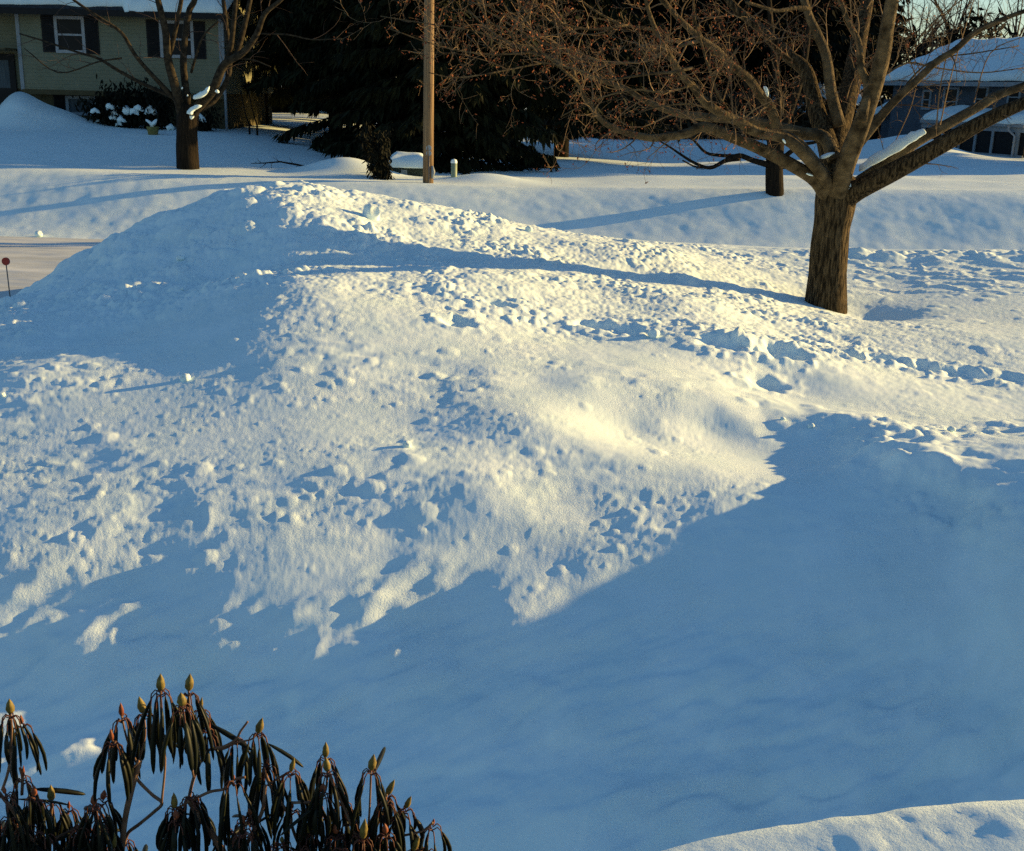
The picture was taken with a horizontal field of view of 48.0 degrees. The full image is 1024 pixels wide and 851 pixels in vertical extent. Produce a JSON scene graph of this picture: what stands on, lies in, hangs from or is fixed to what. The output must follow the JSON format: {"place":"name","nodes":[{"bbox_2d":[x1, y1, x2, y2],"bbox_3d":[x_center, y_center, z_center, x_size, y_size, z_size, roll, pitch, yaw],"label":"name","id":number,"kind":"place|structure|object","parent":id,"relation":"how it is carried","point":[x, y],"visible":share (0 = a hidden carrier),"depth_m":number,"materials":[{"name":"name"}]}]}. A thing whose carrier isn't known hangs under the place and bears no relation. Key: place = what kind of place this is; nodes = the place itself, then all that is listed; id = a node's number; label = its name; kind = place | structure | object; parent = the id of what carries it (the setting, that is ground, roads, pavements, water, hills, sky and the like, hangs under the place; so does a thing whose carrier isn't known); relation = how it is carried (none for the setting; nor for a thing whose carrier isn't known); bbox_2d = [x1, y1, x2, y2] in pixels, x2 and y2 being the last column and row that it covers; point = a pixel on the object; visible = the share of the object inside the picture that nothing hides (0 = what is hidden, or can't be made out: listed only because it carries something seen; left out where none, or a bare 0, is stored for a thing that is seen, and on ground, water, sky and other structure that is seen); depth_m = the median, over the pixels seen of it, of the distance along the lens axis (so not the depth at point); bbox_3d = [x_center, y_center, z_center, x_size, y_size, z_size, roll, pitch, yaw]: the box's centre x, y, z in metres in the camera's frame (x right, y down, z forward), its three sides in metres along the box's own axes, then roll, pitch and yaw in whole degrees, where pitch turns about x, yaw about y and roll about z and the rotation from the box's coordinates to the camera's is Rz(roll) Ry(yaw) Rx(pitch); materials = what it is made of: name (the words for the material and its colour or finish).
{"place":"outdoors","nodes":[
{"label":"outdoors","id":0,"kind":"place"},
{"bbox_2d":[0,267,54,297],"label":"driveway","id":1,"kind":"structure","parent":0,"point":[20,279],"depth_m":19.65,"materials":[{"name":"grey asphalt"}]},
{"bbox_2d":[0,236,103,267],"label":"road","id":2,"kind":"structure","parent":0,"point":[35,252],"depth_m":23.05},
{"bbox_2d":[0,86,1023,850],"bbox_3d":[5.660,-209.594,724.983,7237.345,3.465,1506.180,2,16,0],"label":"snowy ground","id":3,"kind":"structure","parent":0,"point":[584,562],"depth_m":7.97,"materials":[{"name":"white snow"}]},
{"bbox_2d":[2,257,10,296],"bbox_3d":[-6.012,-1.674,13.728,0.092,0.661,0.024,2,16,0],"label":"driveway marker","id":4,"kind":"object","parent":3,"relation":"on","point":[6,261],"visible":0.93,"depth_m":13.65,"materials":[{"name":"red plastic"}]},
{"bbox_2d":[35,230,42,236],"bbox_3d":[-10.399,-4.212,25.269,0.170,0.146,0.162,-10,20,-34],"label":"snow chunk","id":5,"kind":"object","parent":3,"relation":"on","point":[38,233],"visible":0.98,"depth_m":25.22,"materials":[{"name":"white snow"}]},
{"bbox_2d":[71,88,141,127],"bbox_3d":[-13.283,-10.374,37.850,2.326,1.669,1.248,-1,16,-7],"label":"shrub","id":6,"kind":"object","parent":3,"relation":"on","point":[96,113],"visible":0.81,"depth_m":37.70,"materials":[{"name":"green plant"}]},
{"bbox_2d":[95,72,155,128],"bbox_3d":[-12.753,-10.609,37.957,1.967,2.054,1.496,2,16,0],"label":"shrub","id":7,"kind":"object","parent":3,"relation":"on","point":[132,120],"visible":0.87,"depth_m":37.65,"materials":[{"name":"green plant"}]},
{"bbox_2d":[0,0,272,130],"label":"cream house","id":8,"kind":"structure","parent":3,"relation":"on","point":[36,19],"depth_m":38.40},
{"bbox_2d":[0,54,17,104],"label":"door","id":9,"kind":"structure","parent":8,"relation":"in","point":[8,81],"depth_m":38.94,"materials":[{"name":"black paint"}]},
{"bbox_2d":[53,16,86,52],"bbox_3d":[-14.673,-12.971,38.182,1.002,1.169,0.110,2,16,0],"label":"window","id":10,"kind":"structure","parent":8,"relation":"in","point":[71,27],"depth_m":38.17,"materials":[{"name":"white paint"}]},
{"bbox_2d":[65,96,95,115],"bbox_3d":[-14.708,-10.913,39.252,1.021,0.636,0.110,2,16,0],"label":"window","id":11,"kind":"structure","parent":8,"relation":"in","point":[70,106],"depth_m":39.24,"materials":[{"name":"black glass"}]},
{"bbox_2d":[159,20,194,57],"bbox_3d":[-11.130,-12.823,38.197,1.131,1.186,0.110,2,16,0],"label":"window","id":12,"kind":"structure","parent":8,"relation":"in","point":[190,48],"depth_m":38.19,"materials":[{"name":"white paint"}]},
{"bbox_2d":[146,119,158,134],"bbox_3d":[-11.261,-9.315,36.059,0.386,0.574,0.386,-14,22,-43],"label":"planter","id":13,"kind":"object","parent":3,"relation":"on","point":[152,129],"visible":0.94,"depth_m":35.95,"materials":[{"name":"green"}]},
{"bbox_2d":[126,82,190,129],"bbox_3d":[-11.667,-10.462,38.059,2.120,1.708,1.912,-12,21,-40],"label":"shrub","id":14,"kind":"object","parent":3,"relation":"on","point":[154,110],"visible":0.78,"depth_m":37.67,"materials":[{"name":"green plant"}]},
{"bbox_2d":[176,255,183,260],"bbox_3d":[-4.077,-2.053,14.126,0.097,0.084,0.100,-7,18,-26],"label":"snow chunk","id":15,"kind":"object","parent":3,"relation":"on","point":[179,257],"visible":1,"depth_m":14.10,"materials":[{"name":"white snow"}]},
{"bbox_2d":[5,0,364,169],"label":"maple tree","id":16,"kind":"object","parent":3,"relation":"on","point":[187,122],"visible":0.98,"depth_m":29.34,"materials":[{"name":"brown plant"}]},
{"bbox_2d":[180,373,190,381],"bbox_3d":[-2.784,-0.402,9.807,0.094,0.084,0.091,7,17,19],"label":"snow chunk","id":17,"kind":"object","parent":3,"relation":"on","point":[184,377],"visible":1,"depth_m":9.78,"materials":[{"name":"white snow"}]},
{"bbox_2d":[198,106,223,131],"bbox_3d":[-10.094,-10.029,37.860,1.503,1.101,1.289,-7,18,-26],"label":"shrub","id":18,"kind":"object","parent":3,"relation":"on","point":[206,125],"visible":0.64,"depth_m":37.98,"materials":[{"name":"green plant"}]},
{"bbox_2d":[0,673,451,850],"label":"rhododendron","id":19,"kind":"object","parent":3,"relation":"on","point":[17,828],"visible":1,"depth_m":2.24,"materials":[{"name":"green plant"}]},
{"bbox_2d":[240,90,250,134],"bbox_3d":[-8.941,-10.433,38.689,0.126,1.621,0.717,-9,19,-32],"label":"sapling","id":20,"kind":"object","parent":3,"relation":"on","point":[245,114],"visible":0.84,"depth_m":38.70,"materials":[{"name":"brown plant"}]},
{"bbox_2d":[247,86,258,135],"bbox_3d":[-8.707,-10.504,38.745,0.125,1.792,0.731,-10,20,-34],"label":"sapling","id":21,"kind":"object","parent":3,"relation":"on","point":[253,115],"visible":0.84,"depth_m":38.74,"materials":[{"name":"brown plant"}]},
{"bbox_2d":[251,158,303,167],"bbox_3d":[-6.319,-7.068,31.188,1.728,0.472,0.518,7,17,18],"label":"fallen branch","id":22,"kind":"object","parent":3,"relation":"on","point":[277,161],"visible":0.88,"depth_m":31.17,"materials":[{"name":"brown plant"}]},
{"bbox_2d":[252,0,307,124],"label":"spruce tree","id":23,"kind":"object","parent":3,"relation":"on","point":[281,6],"visible":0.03,"depth_m":43.39,"materials":[{"name":"green plant"}]},
{"bbox_2d":[272,87,297,112],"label":"pine tree","id":24,"kind":"object","parent":3,"relation":"on","point":[276,109],"visible":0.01,"depth_m":61.22,"materials":[{"name":"green plant"}]},
{"bbox_2d":[232,0,352,131],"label":"spruce tree","id":25,"kind":"object","parent":3,"relation":"on","point":[281,21],"visible":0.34,"depth_m":39.65,"materials":[{"name":"green plant"}]},
{"bbox_2d":[273,50,327,112],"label":"pine tree","id":26,"kind":"object","parent":3,"relation":"on","point":[288,105],"visible":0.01,"depth_m":62.39,"materials":[{"name":"green plant"}]},
{"bbox_2d":[362,203,379,219],"bbox_3d":[-1.917,-2.882,15.676,0.251,0.298,0.263,15,21,39],"label":"snow chunk","id":27,"kind":"object","parent":3,"relation":"on","point":[371,211],"visible":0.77,"depth_m":15.58,"materials":[{"name":"white snow"}]},
{"bbox_2d":[272,0,474,159],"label":"spruce tree","id":28,"kind":"object","parent":3,"relation":"on","point":[353,78],"visible":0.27,"depth_m":36.87,"materials":[{"name":"green plant"}]},
{"bbox_2d":[352,121,395,179],"bbox_3d":[-3.494,-6.833,29.662,0.947,1.975,1.107,6,17,16],"label":"shrub","id":29,"kind":"object","parent":3,"relation":"on","point":[377,155],"visible":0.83,"depth_m":29.57,"materials":[{"name":"green plant"}]},
{"bbox_2d":[389,151,422,176],"bbox_3d":[-2.839,-6.966,31.415,1.245,0.977,1.150,2,16,0],"label":"utility box","id":30,"kind":"object","parent":3,"relation":"on","point":[408,163],"visible":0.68,"depth_m":30.97,"materials":[{"name":"green paint"}]},
{"bbox_2d":[402,440,411,447],"bbox_3d":[-0.769,0.141,8.433,0.068,0.060,0.070,-5,17,-20],"label":"snow chunk","id":31,"kind":"object","parent":3,"relation":"on","point":[407,443],"visible":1,"depth_m":8.41,"materials":[{"name":"white snow"}]},
{"bbox_2d":[423,0,434,182],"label":"utility pole","id":32,"kind":"object","parent":3,"relation":"on","point":[428,141],"visible":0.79,"depth_m":28.61,"materials":[{"name":"brown wood"}]},
{"bbox_2d":[322,0,575,174],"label":"spruce tree","id":33,"kind":"object","parent":3,"relation":"on","point":[486,141],"visible":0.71,"depth_m":33.52,"materials":[{"name":"green plant"}]},
{"bbox_2d":[451,159,456,177],"bbox_3d":[-1.537,-6.610,30.389,0.170,0.837,0.166,2,16,0],"label":"marker post","id":34,"kind":"object","parent":3,"relation":"on","point":[453,167],"visible":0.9,"depth_m":30.28,"materials":[{"name":"plastic"}]},
{"bbox_2d":[525,226,532,230],"bbox_3d":[0.252,-2.869,16.796,0.108,0.095,0.113,16,22,40],"label":"snow chunk","id":35,"kind":"object","parent":3,"relation":"on","point":[528,228],"visible":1,"depth_m":16.76,"materials":[{"name":"white snow"}]},
{"bbox_2d":[499,0,579,112],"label":"spruce tree","id":36,"kind":"object","parent":3,"relation":"on","point":[536,68],"visible":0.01,"depth_m":49.96,"materials":[{"name":"green plant"}]},
{"bbox_2d":[470,0,679,156],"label":"spruce tree","id":37,"kind":"object","parent":3,"relation":"on","point":[555,115],"visible":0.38,"depth_m":41.87,"materials":[{"name":"green plant"}]},
{"bbox_2d":[532,0,667,133],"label":"pine tree","id":38,"kind":"object","parent":3,"relation":"on","point":[619,4],"visible":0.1,"depth_m":69.51,"materials":[{"name":"green plant"}]},
{"bbox_2d":[605,0,701,125],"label":"pine tree","id":39,"kind":"object","parent":3,"relation":"on","point":[661,9],"visible":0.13,"depth_m":72.56,"materials":[{"name":"green plant"}]},
{"bbox_2d":[648,329,659,337],"bbox_3d":[1.426,-0.916,11.575,0.125,0.119,0.125,13,20,33],"label":"snow chunk","id":40,"kind":"object","parent":3,"relation":"on","point":[653,333],"visible":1,"depth_m":11.53,"materials":[{"name":"white snow"}]},
{"bbox_2d":[333,0,1023,313],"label":"maple tree","id":41,"kind":"object","parent":3,"relation":"on","point":[836,185],"visible":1,"depth_m":15.10,"materials":[{"name":"brown plant"}]},
{"bbox_2d":[656,0,756,126],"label":"pine tree","id":42,"kind":"object","parent":3,"relation":"on","point":[695,60],"visible":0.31,"depth_m":70.27,"materials":[{"name":"green plant"}]},
{"bbox_2d":[541,86,883,139],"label":"hedge","id":43,"kind":"object","parent":3,"relation":"on","point":[803,120],"visible":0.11,"depth_m":66.75,"materials":[{"name":"plant"}]},
{"bbox_2d":[649,0,830,195],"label":"maple tree","id":44,"kind":"object","parent":3,"relation":"on","point":[774,184],"visible":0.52,"depth_m":27.67,"materials":[{"name":"brown plant"}]},
{"bbox_2d":[695,0,790,111],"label":"pine tree","id":45,"kind":"object","parent":3,"relation":"on","point":[755,9],"visible":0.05,"depth_m":74.25,"materials":[{"name":"green plant"}]},
{"bbox_2d":[739,0,848,123],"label":"pine tree","id":46,"kind":"object","parent":3,"relation":"on","point":[837,47],"visible":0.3,"depth_m":71.07,"materials":[{"name":"green plant"}]},
{"bbox_2d":[761,80,882,131],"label":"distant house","id":47,"kind":"structure","parent":3,"relation":"on","point":[859,96],"depth_m":72.28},
{"bbox_2d":[789,0,872,81],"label":"pine tree","id":48,"kind":"object","parent":3,"relation":"on","point":[833,28],"visible":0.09,"depth_m":76.38,"materials":[{"name":"green plant"}]},
{"bbox_2d":[663,799,1023,850],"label":"snow ledge","id":49,"kind":"object","parent":3,"relation":"on","point":[984,826],"visible":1,"depth_m":1.80,"materials":[{"name":"white snow"}]},
{"bbox_2d":[820,0,892,97],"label":"pine tree","id":50,"kind":"object","parent":3,"relation":"on","point":[874,26],"visible":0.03,"depth_m":77.62,"materials":[{"name":"green plant"}]},
{"bbox_2d":[858,0,911,98],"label":"pine tree","id":51,"kind":"object","parent":3,"relation":"on","point":[902,10],"visible":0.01,"depth_m":81.91,"materials":[{"name":"green plant"}]},
{"bbox_2d":[896,0,977,58],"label":"bare tree","id":52,"kind":"object","parent":3,"relation":"on","point":[932,31],"visible":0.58,"depth_m":65.80,"materials":[{"name":"brown plant"}]},
{"bbox_2d":[859,5,1019,138],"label":"hedge","id":53,"kind":"object","parent":3,"relation":"on","point":[957,35],"visible":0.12,"depth_m":65.93,"materials":[{"name":"plant"}]},
{"bbox_2d":[873,36,1023,157],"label":"blue house","id":54,"kind":"structure","parent":3,"relation":"on","point":[1004,137],"depth_m":54.71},
{"bbox_2d":[921,90,932,109],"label":"window","id":55,"kind":"structure","parent":54,"relation":"in","point":[926,100],"depth_m":57.03,"materials":[{"name":"white glass"}]},
{"bbox_2d":[942,87,959,108],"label":"window","id":56,"kind":"structure","parent":54,"relation":"in","point":[956,90],"depth_m":55.56,"materials":[{"name":"white glass"}]},
{"bbox_2d":[974,86,989,107],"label":"window","id":57,"kind":"structure","parent":54,"relation":"in","point":[983,91],"depth_m":53.84,"materials":[{"name":"white glass"}]},
{"bbox_2d":[1006,92,1021,102],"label":"window","id":58,"kind":"structure","parent":54,"relation":"in","point":[1012,97],"depth_m":52.20,"materials":[{"name":"white glass"}]},
{"bbox_2d":[921,0,980,48],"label":"bare tree","id":59,"kind":"object","parent":3,"relation":"on","point":[938,4],"visible":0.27,"depth_m":79.08,"materials":[{"name":"brown plant"}]},
{"bbox_2d":[947,426,955,431],"bbox_3d":[3.564,0.030,9.331,0.065,0.049,0.071,-11,20,-36],"label":"snow chunk","id":60,"kind":"object","parent":3,"relation":"on","point":[951,428],"visible":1,"depth_m":9.31,"materials":[{"name":"white snow"}]},
{"bbox_2d":[913,0,1000,41],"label":"bare tree","id":61,"kind":"object","parent":3,"relation":"on","point":[978,12],"visible":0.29,"depth_m":69.44,"materials":[{"name":"brown plant"}]},
{"bbox_2d":[962,0,1023,37],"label":"bare tree","id":62,"kind":"object","parent":3,"relation":"on","point":[1016,21],"visible":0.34,"depth_m":75.41,"materials":[{"name":"brown plant"}]},
{"bbox_2d":[892,0,1023,64],"label":"sky","id":63,"kind":"structure","parent":0,"point":[921,2],"materials":[{"name":"white"}]}
]}

